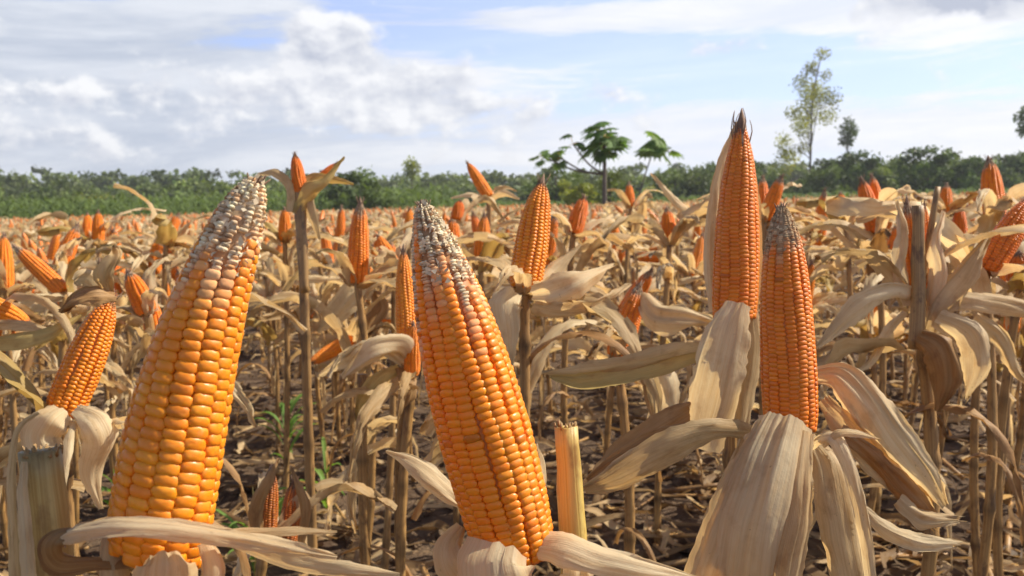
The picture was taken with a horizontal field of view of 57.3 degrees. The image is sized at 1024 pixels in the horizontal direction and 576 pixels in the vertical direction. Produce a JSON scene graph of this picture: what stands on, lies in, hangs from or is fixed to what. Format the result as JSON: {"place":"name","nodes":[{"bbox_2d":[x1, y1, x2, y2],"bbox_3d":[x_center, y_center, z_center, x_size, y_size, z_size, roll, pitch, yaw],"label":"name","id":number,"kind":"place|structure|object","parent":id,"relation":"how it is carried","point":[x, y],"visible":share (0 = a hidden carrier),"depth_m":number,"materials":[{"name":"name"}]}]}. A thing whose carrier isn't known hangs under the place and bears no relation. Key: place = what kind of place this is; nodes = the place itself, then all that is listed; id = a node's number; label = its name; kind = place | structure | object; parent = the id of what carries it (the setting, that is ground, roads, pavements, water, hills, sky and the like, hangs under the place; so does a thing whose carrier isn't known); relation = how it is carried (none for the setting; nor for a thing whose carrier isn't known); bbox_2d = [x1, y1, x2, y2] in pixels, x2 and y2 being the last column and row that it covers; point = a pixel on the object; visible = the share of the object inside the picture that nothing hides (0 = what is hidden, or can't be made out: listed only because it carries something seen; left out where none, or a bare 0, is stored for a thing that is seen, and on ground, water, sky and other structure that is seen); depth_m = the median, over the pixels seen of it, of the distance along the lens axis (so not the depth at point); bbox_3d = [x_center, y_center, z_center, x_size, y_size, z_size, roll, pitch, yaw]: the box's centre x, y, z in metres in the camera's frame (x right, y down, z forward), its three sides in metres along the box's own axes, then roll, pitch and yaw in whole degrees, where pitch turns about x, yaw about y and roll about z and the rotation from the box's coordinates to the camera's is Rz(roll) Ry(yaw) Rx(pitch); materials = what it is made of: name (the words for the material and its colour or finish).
{"place":"outdoors","nodes":[
{"label":"outdoors","id":0,"kind":"place"},
{"bbox_2d":[0,239,1023,575],"bbox_3d":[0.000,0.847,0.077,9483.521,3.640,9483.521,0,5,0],"label":"ground","id":1,"kind":"structure","parent":0,"point":[424,551],"depth_m":3.07,"materials":[{"name":"soil"}]},
{"bbox_2d":[8,267,54,441],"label":"corn plant","id":2,"kind":"object","parent":1,"relation":"on","point":[16,276],"visible":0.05,"depth_m":3.12,"materials":[{"name":"plant"}]},
{"bbox_2d":[20,268,42,406],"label":"corn plant","id":3,"kind":"object","parent":1,"relation":"on","point":[29,373],"visible":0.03,"depth_m":3.71,"materials":[{"name":"plant"}]},
{"bbox_2d":[0,291,81,385],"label":"corn plant","id":4,"kind":"object","parent":1,"relation":"on","point":[14,316],"visible":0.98,"depth_m":1.25,"materials":[{"name":"plant"}]},
{"bbox_2d":[0,232,89,485],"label":"corn plant","id":5,"kind":"object","parent":1,"relation":"on","point":[8,287],"visible":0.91,"depth_m":2.01,"materials":[{"name":"plant"}]},
{"bbox_2d":[13,235,84,369],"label":"corn plant","id":6,"kind":"object","parent":1,"relation":"on","point":[54,244],"visible":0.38,"depth_m":4.13,"materials":[{"name":"orange plant"}]},
{"bbox_2d":[0,296,129,560],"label":"corn plant","id":7,"kind":"object","parent":1,"relation":"on","point":[21,412],"visible":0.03,"depth_m":2.26,"materials":[{"name":"plant"}]},
{"bbox_2d":[0,241,133,575],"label":"corn plant","id":8,"kind":"object","parent":1,"relation":"on","point":[60,285],"visible":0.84,"depth_m":1.90,"materials":[{"name":"plant"}]},
{"bbox_2d":[11,221,125,546],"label":"corn plant","id":9,"kind":"object","parent":1,"relation":"on","point":[68,247],"visible":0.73,"depth_m":2.23,"materials":[{"name":"plant"}]},
{"bbox_2d":[3,227,134,465],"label":"corn plant","id":10,"kind":"object","parent":1,"relation":"on","point":[39,309],"visible":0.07,"depth_m":2.73,"materials":[{"name":"plant"}]},
{"bbox_2d":[26,208,165,479],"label":"corn plant","id":11,"kind":"object","parent":1,"relation":"on","point":[94,232],"visible":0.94,"depth_m":2.89,"materials":[{"name":"plant"}]},
{"bbox_2d":[0,242,250,575],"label":"corn plant","id":12,"kind":"object","parent":1,"relation":"on","point":[75,381],"visible":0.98,"depth_m":0.98,"materials":[{"name":"plant"}]},
{"bbox_2d":[41,257,218,500],"bbox_3d":[-0.947,0.295,2.349,0.362,0.764,0.381,-3,5,-3],"label":"corn plant","id":13,"kind":"object","parent":1,"relation":"on","point":[114,387],"visible":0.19,"depth_m":2.33,"materials":[{"name":"plant"}]},
{"bbox_2d":[87,228,183,415],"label":"corn plant","id":14,"kind":"object","parent":1,"relation":"on","point":[119,289],"visible":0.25,"depth_m":3.40,"materials":[{"name":"plant"}]},
{"bbox_2d":[0,256,306,526],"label":"corn plant","id":15,"kind":"object","parent":1,"relation":"on","point":[142,294],"visible":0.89,"depth_m":1.49,"materials":[{"name":"plant"}]},
{"bbox_2d":[91,183,228,439],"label":"corn plant","id":16,"kind":"object","parent":1,"relation":"on","point":[167,235],"visible":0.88,"depth_m":2.39,"materials":[{"name":"plant"}]},
{"bbox_2d":[116,281,245,416],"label":"corn plant","id":17,"kind":"object","parent":1,"relation":"on","point":[133,369],"visible":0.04,"depth_m":2.71,"materials":[{"name":"plant"}]},
{"bbox_2d":[6,172,399,575],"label":"corn plant","id":18,"kind":"object","parent":1,"relation":"on","point":[158,520],"visible":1,"depth_m":0.45,"materials":[{"name":"plant"}]},
{"bbox_2d":[215,487,286,575],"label":"weed","id":19,"kind":"object","parent":1,"relation":"on","point":[233,525],"visible":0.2,"depth_m":2.13,"materials":[{"name":"green plant"}]},
{"bbox_2d":[232,241,321,453],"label":"corn plant","id":20,"kind":"object","parent":1,"relation":"on","point":[268,333],"visible":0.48,"depth_m":3.22,"materials":[{"name":"plant"}]},
{"bbox_2d":[251,394,315,458],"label":"weed","id":21,"kind":"object","parent":1,"relation":"on","point":[293,420],"visible":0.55,"depth_m":3.14,"materials":[{"name":"green plant"}]},
{"bbox_2d":[258,206,347,496],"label":"corn plant","id":22,"kind":"object","parent":1,"relation":"on","point":[284,233],"visible":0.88,"depth_m":2.61,"materials":[{"name":"plant"}]},
{"bbox_2d":[257,151,353,575],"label":"corn plant","id":23,"kind":"object","parent":1,"relation":"on","point":[302,191],"visible":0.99,"depth_m":1.65,"materials":[{"name":"plant"}]},
{"bbox_2d":[232,458,396,575],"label":"corn plant","id":24,"kind":"object","parent":1,"relation":"on","point":[299,503],"visible":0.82,"depth_m":1.25,"materials":[{"name":"plant"}]},
{"bbox_2d":[265,226,374,416],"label":"corn plant","id":25,"kind":"object","parent":1,"relation":"on","point":[325,243],"visible":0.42,"depth_m":3.74,"materials":[{"name":"plant"}]},
{"bbox_2d":[258,247,383,463],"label":"corn plant","id":26,"kind":"object","parent":1,"relation":"on","point":[326,298],"visible":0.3,"depth_m":2.95,"materials":[{"name":"plant"}]},
{"bbox_2d":[299,437,343,508],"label":"weed","id":27,"kind":"object","parent":1,"relation":"on","point":[322,477],"visible":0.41,"depth_m":2.62,"materials":[{"name":"green plant"}]},
{"bbox_2d":[246,196,411,542],"bbox_3d":[-0.339,0.254,1.938,0.409,0.892,0.299,0,5,0],"label":"corn plant","id":28,"kind":"object","parent":1,"relation":"on","point":[356,263],"visible":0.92,"depth_m":1.90,"materials":[{"name":"plant"}]},
{"bbox_2d":[283,205,396,453],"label":"corn plant","id":29,"kind":"object","parent":1,"relation":"on","point":[342,231],"visible":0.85,"depth_m":3.23,"materials":[{"name":"plant"}]},
{"bbox_2d":[308,245,390,442],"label":"corn plant","id":30,"kind":"object","parent":1,"relation":"on","point":[321,279],"visible":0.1,"depth_m":2.77,"materials":[{"name":"plant"}]},
{"bbox_2d":[310,276,397,448],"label":"corn plant","id":31,"kind":"object","parent":1,"relation":"on","point":[326,353],"visible":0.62,"depth_m":2.73,"materials":[{"name":"plant"}]},
{"bbox_2d":[324,164,402,210],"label":"bush","id":32,"kind":"object","parent":1,"relation":"on","point":[351,201],"visible":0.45,"depth_m":39.41,"materials":[{"name":"green plant"}]},
{"bbox_2d":[318,243,432,575],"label":"corn plant","id":33,"kind":"object","parent":1,"relation":"on","point":[404,310],"visible":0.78,"depth_m":1.47,"materials":[{"name":"plant"}]},
{"bbox_2d":[345,206,470,481],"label":"corn plant","id":34,"kind":"object","parent":1,"relation":"on","point":[408,215],"visible":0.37,"depth_m":2.79,"materials":[{"name":"plant"}]},
{"bbox_2d":[401,155,421,188],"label":"tree","id":35,"kind":"object","parent":1,"relation":"on","point":[410,169],"visible":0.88,"depth_m":74.67,"materials":[{"name":"green plant"}]},
{"bbox_2d":[317,227,514,569],"bbox_3d":[-0.210,0.282,2.002,0.426,0.836,0.306,5,7,41],"label":"corn plant","id":36,"kind":"object","parent":1,"relation":"on","point":[342,304],"visible":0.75,"depth_m":1.99,"materials":[{"name":"plant"}]},
{"bbox_2d":[319,320,519,575],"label":"corn plant","id":37,"kind":"object","parent":1,"relation":"on","point":[374,392],"visible":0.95,"depth_m":1.43,"materials":[{"name":"plant"}]},
{"bbox_2d":[378,215,533,524],"bbox_3d":[-0.123,0.227,2.433,0.388,0.829,0.307,1,5,14],"label":"corn plant","id":38,"kind":"object","parent":1,"relation":"on","point":[453,226],"visible":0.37,"depth_m":2.39,"materials":[{"name":"plant"}]},
{"bbox_2d":[451,160,519,298],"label":"corn plant","id":39,"kind":"object","parent":1,"relation":"on","point":[480,183],"visible":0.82,"depth_m":2.50,"materials":[{"name":"plant"}]},
{"bbox_2d":[0,153,1008,215],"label":"woods","id":40,"kind":"object","parent":1,"relation":"on","point":[15,186],"visible":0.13,"depth_m":107.16,"materials":[{"name":"green plant"}]},
{"bbox_2d":[0,182,1008,219],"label":"green crop","id":41,"kind":"object","parent":1,"relation":"on","point":[177,205],"visible":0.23,"depth_m":41.42,"materials":[{"name":"green plant"}]},
{"bbox_2d":[0,264,1023,575],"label":"leaf litter","id":42,"kind":"object","parent":1,"relation":"on","point":[608,520],"visible":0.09,"depth_m":2.61,"materials":[{"name":"brown plant"}]},
{"bbox_2d":[1,303,1023,575],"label":"soil clods","id":43,"kind":"object","parent":1,"relation":"on","point":[413,535],"visible":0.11,"depth_m":2.79,"materials":[{"name":"brown soil"}]},
{"bbox_2d":[451,194,588,361],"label":"corn plant","id":44,"kind":"object","parent":1,"relation":"on","point":[494,249],"visible":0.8,"depth_m":2.19,"materials":[{"name":"plant"}]},
{"bbox_2d":[475,275,584,371],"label":"corn plant","id":45,"kind":"object","parent":1,"relation":"on","point":[537,332],"visible":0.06,"depth_m":3.01,"materials":[{"name":"plant"}]},
{"bbox_2d":[418,173,662,482],"bbox_3d":[0.039,0.295,1.254,0.311,0.892,0.291,-1,5,-11],"label":"corn plant","id":46,"kind":"object","parent":1,"relation":"on","point":[555,288],"visible":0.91,"depth_m":1.20,"materials":[{"name":"plant"}]},
{"bbox_2d":[386,199,694,575],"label":"corn plant","id":47,"kind":"object","parent":1,"relation":"on","point":[494,489],"visible":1,"depth_m":0.54,"materials":[{"name":"plant"}]},
{"bbox_2d":[504,209,600,430],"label":"corn plant","id":48,"kind":"object","parent":1,"relation":"on","point":[553,254],"visible":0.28,"depth_m":3.30,"materials":[{"name":"plant"}]},
{"bbox_2d":[517,162,588,201],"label":"bush","id":49,"kind":"object","parent":1,"relation":"on","point":[575,179],"visible":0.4,"depth_m":49.65,"materials":[{"name":"green plant"}]},
{"bbox_2d":[519,262,609,418],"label":"corn plant","id":50,"kind":"object","parent":1,"relation":"on","point":[548,379],"visible":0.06,"depth_m":3.67,"materials":[{"name":"plant"}]},
{"bbox_2d":[498,194,652,445],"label":"corn plant","id":51,"kind":"object","parent":1,"relation":"on","point":[575,226],"visible":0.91,"depth_m":2.30,"materials":[{"name":"plant"}]},
{"bbox_2d":[557,178,598,207],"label":"bush","id":52,"kind":"object","parent":1,"relation":"on","point":[571,196],"visible":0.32,"depth_m":33.84,"materials":[{"name":"green plant"}]},
{"bbox_2d":[528,121,632,208],"bbox_3d":[1.836,-2.777,23.992,2.686,2.944,1.510,-1,5,-16],"label":"papaya tree","id":53,"kind":"object","parent":1,"relation":"on","point":[601,147],"visible":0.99,"depth_m":23.87,"materials":[{"name":"green plant"}]},
{"bbox_2d":[587,167,638,208],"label":"bush","id":54,"kind":"object","parent":1,"relation":"on","point":[616,176],"visible":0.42,"depth_m":26.91,"materials":[{"name":"green plant"}]},
{"bbox_2d":[582,228,644,357],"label":"corn plant","id":55,"kind":"object","parent":1,"relation":"on","point":[600,259],"visible":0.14,"depth_m":4.36,"materials":[{"name":"plant"}]},
{"bbox_2d":[576,181,662,293],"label":"corn plant","id":56,"kind":"object","parent":1,"relation":"on","point":[629,201],"visible":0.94,"depth_m":3.19,"materials":[{"name":"plant"}]},
{"bbox_2d":[587,241,659,341],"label":"corn plant","id":57,"kind":"object","parent":1,"relation":"on","point":[621,256],"visible":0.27,"depth_m":4.19,"materials":[{"name":"plant"}]},
{"bbox_2d":[550,262,701,500],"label":"corn plant","id":58,"kind":"object","parent":1,"relation":"on","point":[578,344],"visible":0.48,"depth_m":2.62,"materials":[{"name":"plant"}]},
{"bbox_2d":[586,278,712,561],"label":"corn plant","id":59,"kind":"object","parent":1,"relation":"on","point":[658,316],"visible":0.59,"depth_m":1.47,"materials":[{"name":"plant"}]},
{"bbox_2d":[542,108,762,489],"bbox_3d":[0.166,0.285,0.988,0.257,0.948,0.090,-2,6,-23],"label":"corn plant","id":60,"kind":"object","parent":1,"relation":"on","point":[723,354],"visible":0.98,"depth_m":0.98,"materials":[{"name":"plant"}]},
{"bbox_2d":[602,173,706,544],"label":"corn plant","id":61,"kind":"object","parent":1,"relation":"on","point":[668,232],"visible":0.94,"depth_m":2.18,"materials":[{"name":"plant"}]},
{"bbox_2d":[633,131,683,201],"bbox_3d":[4.053,-2.938,26.044,1.500,2.858,1.523,0,5,0],"label":"papaya tree","id":62,"kind":"object","parent":1,"relation":"on","point":[655,146],"visible":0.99,"depth_m":25.72,"materials":[{"name":"green plant"}]},
{"bbox_2d":[629,207,693,343],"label":"corn plant","id":63,"kind":"object","parent":1,"relation":"on","point":[655,259],"visible":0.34,"depth_m":3.89,"materials":[{"name":"plant"}]},
{"bbox_2d":[636,167,698,199],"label":"hedge tree","id":64,"kind":"object","parent":1,"relation":"on","point":[671,178],"visible":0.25,"depth_m":56.51,"materials":[{"name":"green plant"}]},
{"bbox_2d":[637,232,707,397],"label":"corn plant","id":65,"kind":"object","parent":1,"relation":"on","point":[695,259],"visible":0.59,"depth_m":3.50,"materials":[{"name":"plant"}]},
{"bbox_2d":[668,164,714,198],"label":"bush","id":66,"kind":"object","parent":1,"relation":"on","point":[703,184],"visible":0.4,"depth_m":54.40,"materials":[{"name":"green plant"}]},
{"bbox_2d":[679,226,703,336],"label":"corn plant","id":67,"kind":"object","parent":1,"relation":"on","point":[691,234],"visible":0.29,"depth_m":5.38,"materials":[{"name":"plant"}]},
{"bbox_2d":[676,267,759,412],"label":"corn plant","id":68,"kind":"object","parent":1,"relation":"on","point":[684,280],"visible":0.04,"depth_m":2.72,"materials":[{"name":"plant"}]},
{"bbox_2d":[679,317,759,473],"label":"corn plant","id":69,"kind":"object","parent":1,"relation":"on","point":[683,396],"depth_m":2.27,"materials":[{"name":"plant"}]},
{"bbox_2d":[675,174,854,414],"bbox_3d":[0.553,0.199,2.127,0.402,0.919,0.230,-1,5,-12],"label":"corn plant","id":70,"kind":"object","parent":1,"relation":"on","point":[771,196],"visible":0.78,"depth_m":2.09,"materials":[{"name":"plant"}]},
{"bbox_2d":[583,200,963,575],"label":"corn plant","id":71,"kind":"object","parent":1,"relation":"on","point":[784,461],"visible":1,"depth_m":0.75,"materials":[{"name":"plant"}]},
{"bbox_2d":[758,175,807,193],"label":"hedge tree","id":72,"kind":"object","parent":1,"relation":"on","point":[769,183],"visible":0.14,"depth_m":60.58,"materials":[{"name":"green plant"}]},
{"bbox_2d":[758,237,838,379],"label":"corn plant","id":73,"kind":"object","parent":1,"relation":"on","point":[810,246],"visible":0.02,"depth_m":3.16,"materials":[{"name":"plant"}]},
{"bbox_2d":[767,47,843,186],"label":"slender tree","id":74,"kind":"object","parent":1,"relation":"on","point":[814,89],"visible":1,"depth_m":61.28,"materials":[{"name":"green plant"}]},
{"bbox_2d":[797,163,852,194],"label":"hedge tree","id":75,"kind":"object","parent":1,"relation":"on","point":[813,179],"visible":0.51,"depth_m":58.18,"materials":[{"name":"green plant"}]},
{"bbox_2d":[800,233,860,385],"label":"corn plant","id":76,"kind":"object","parent":1,"relation":"on","point":[840,284],"visible":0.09,"depth_m":4.11,"materials":[{"name":"plant"}]},
{"bbox_2d":[795,186,870,323],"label":"corn plant","id":77,"kind":"object","parent":1,"relation":"on","point":[826,238],"visible":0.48,"depth_m":3.57,"materials":[{"name":"plant"}]},
{"bbox_2d":[806,157,860,192],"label":"hedge tree","id":78,"kind":"object","parent":1,"relation":"on","point":[821,167],"visible":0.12,"depth_m":64.34,"materials":[{"name":"green plant"}]},
{"bbox_2d":[796,191,896,364],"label":"corn plant","id":79,"kind":"object","parent":1,"relation":"on","point":[841,262],"visible":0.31,"depth_m":2.60,"materials":[{"name":"plant"}]},
{"bbox_2d":[834,116,859,158],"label":"tree","id":80,"kind":"object","parent":1,"relation":"on","point":[849,132],"visible":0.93,"depth_m":79.36,"materials":[{"name":"green plant"}]},
{"bbox_2d":[807,258,891,395],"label":"corn plant","id":81,"kind":"object","parent":1,"relation":"on","point":[821,303],"visible":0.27,"depth_m":2.86,"materials":[{"name":"plant"}]},
{"bbox_2d":[822,149,893,192],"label":"hedge tree","id":82,"kind":"object","parent":1,"relation":"on","point":[863,170],"visible":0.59,"depth_m":59.65,"materials":[{"name":"green plant"}]},
{"bbox_2d":[767,172,952,570],"bbox_3d":[0.763,0.209,2.005,0.414,0.914,0.311,0,5,0],"label":"corn plant","id":83,"kind":"object","parent":1,"relation":"on","point":[876,232],"visible":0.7,"depth_m":1.99,"materials":[{"name":"plant"}]},
{"bbox_2d":[840,256,912,414],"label":"corn plant","id":84,"kind":"object","parent":1,"relation":"on","point":[907,363],"visible":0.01,"depth_m":3.54,"materials":[{"name":"plant"}]},
{"bbox_2d":[854,154,914,191],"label":"hedge tree","id":85,"kind":"object","parent":1,"relation":"on","point":[886,171],"visible":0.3,"depth_m":59.35,"materials":[{"name":"green plant"}]},
{"bbox_2d":[814,306,959,532],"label":"corn plant","id":86,"kind":"object","parent":1,"relation":"on","point":[901,330],"visible":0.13,"depth_m":2.25,"materials":[{"name":"plant"}]},
{"bbox_2d":[864,298,918,427],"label":"corn plant","id":87,"kind":"object","parent":1,"relation":"on","point":[914,383],"visible":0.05,"depth_m":3.29,"materials":[{"name":"plant"}]},
{"bbox_2d":[809,196,1023,575],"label":"corn plant","id":88,"kind":"object","parent":1,"relation":"on","point":[1000,253],"visible":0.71,"depth_m":1.40,"materials":[{"name":"plant"}]},
{"bbox_2d":[817,186,1023,575],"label":"corn plant","id":89,"kind":"object","parent":1,"relation":"on","point":[925,286],"visible":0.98,"depth_m":1.27,"materials":[{"name":"plant"}]},
{"bbox_2d":[881,145,966,191],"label":"hedge tree","id":90,"kind":"object","parent":1,"relation":"on","point":[934,177],"visible":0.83,"depth_m":54.87,"materials":[{"name":"green plant"}]},
{"bbox_2d":[852,241,1023,575],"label":"corn plant","id":91,"kind":"object","parent":1,"relation":"on","point":[1013,286],"visible":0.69,"depth_m":1.63,"materials":[{"name":"plant"}]},
{"bbox_2d":[920,182,982,458],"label":"corn plant","id":92,"kind":"object","parent":1,"relation":"on","point":[948,200],"visible":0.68,"depth_m":2.50,"materials":[{"name":"plant"}]},
{"bbox_2d":[923,154,1023,575],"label":"corn plant","id":93,"kind":"object","parent":1,"relation":"on","point":[994,200],"visible":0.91,"depth_m":1.81,"materials":[{"name":"plant"}]},
{"bbox_2d":[951,229,1001,416],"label":"corn plant","id":94,"kind":"object","parent":1,"relation":"on","point":[998,360],"depth_m":2.64,"materials":[{"name":"plant"}]},
{"bbox_2d":[950,155,1006,191],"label":"hedge tree","id":95,"kind":"object","parent":1,"relation":"on","point":[972,181],"visible":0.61,"depth_m":54.63,"materials":[{"name":"green plant"}]},
{"bbox_2d":[936,275,1023,552],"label":"corn plant","id":96,"kind":"object","parent":1,"relation":"on","point":[999,369],"visible":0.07,"depth_m":2.21,"materials":[{"name":"plant"}]},
{"bbox_2d":[957,198,1023,423],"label":"corn plant","id":97,"kind":"object","parent":1,"relation":"on","point":[1017,391],"visible":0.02,"depth_m":2.89,"materials":[{"name":"plant"}]},
{"bbox_2d":[959,244,1023,504],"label":"corn plant","id":98,"kind":"object","parent":1,"relation":"on","point":[1018,436],"visible":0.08,"depth_m":2.47,"materials":[{"name":"plant"}]},
{"bbox_2d":[967,160,1021,187],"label":"hedge tree","id":99,"kind":"object","parent":1,"relation":"on","point":[1004,176],"visible":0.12,"depth_m":61.88,"materials":[{"name":"green plant"}]},
{"bbox_2d":[997,149,1023,187],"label":"hedge tree","id":100,"kind":"object","parent":1,"relation":"on","point":[1015,161],"visible":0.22,"depth_m":63.18,"materials":[{"name":"green plant"}]},
{"bbox_2d":[1012,106,1023,138],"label":"tree","id":101,"kind":"object","parent":1,"relation":"on","point":[1020,116],"visible":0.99,"depth_m":69.50,"materials":[{"name":"green plant"}]},
{"bbox_2d":[0,190,1023,291],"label":"corn field","id":102,"kind":"structure","parent":0,"point":[386,217],"depth_m":14.25,"materials":[{"name":"beige plant"}]},
{"bbox_2d":[0,0,1023,197],"label":"sky","id":103,"kind":"structure","parent":0,"point":[133,87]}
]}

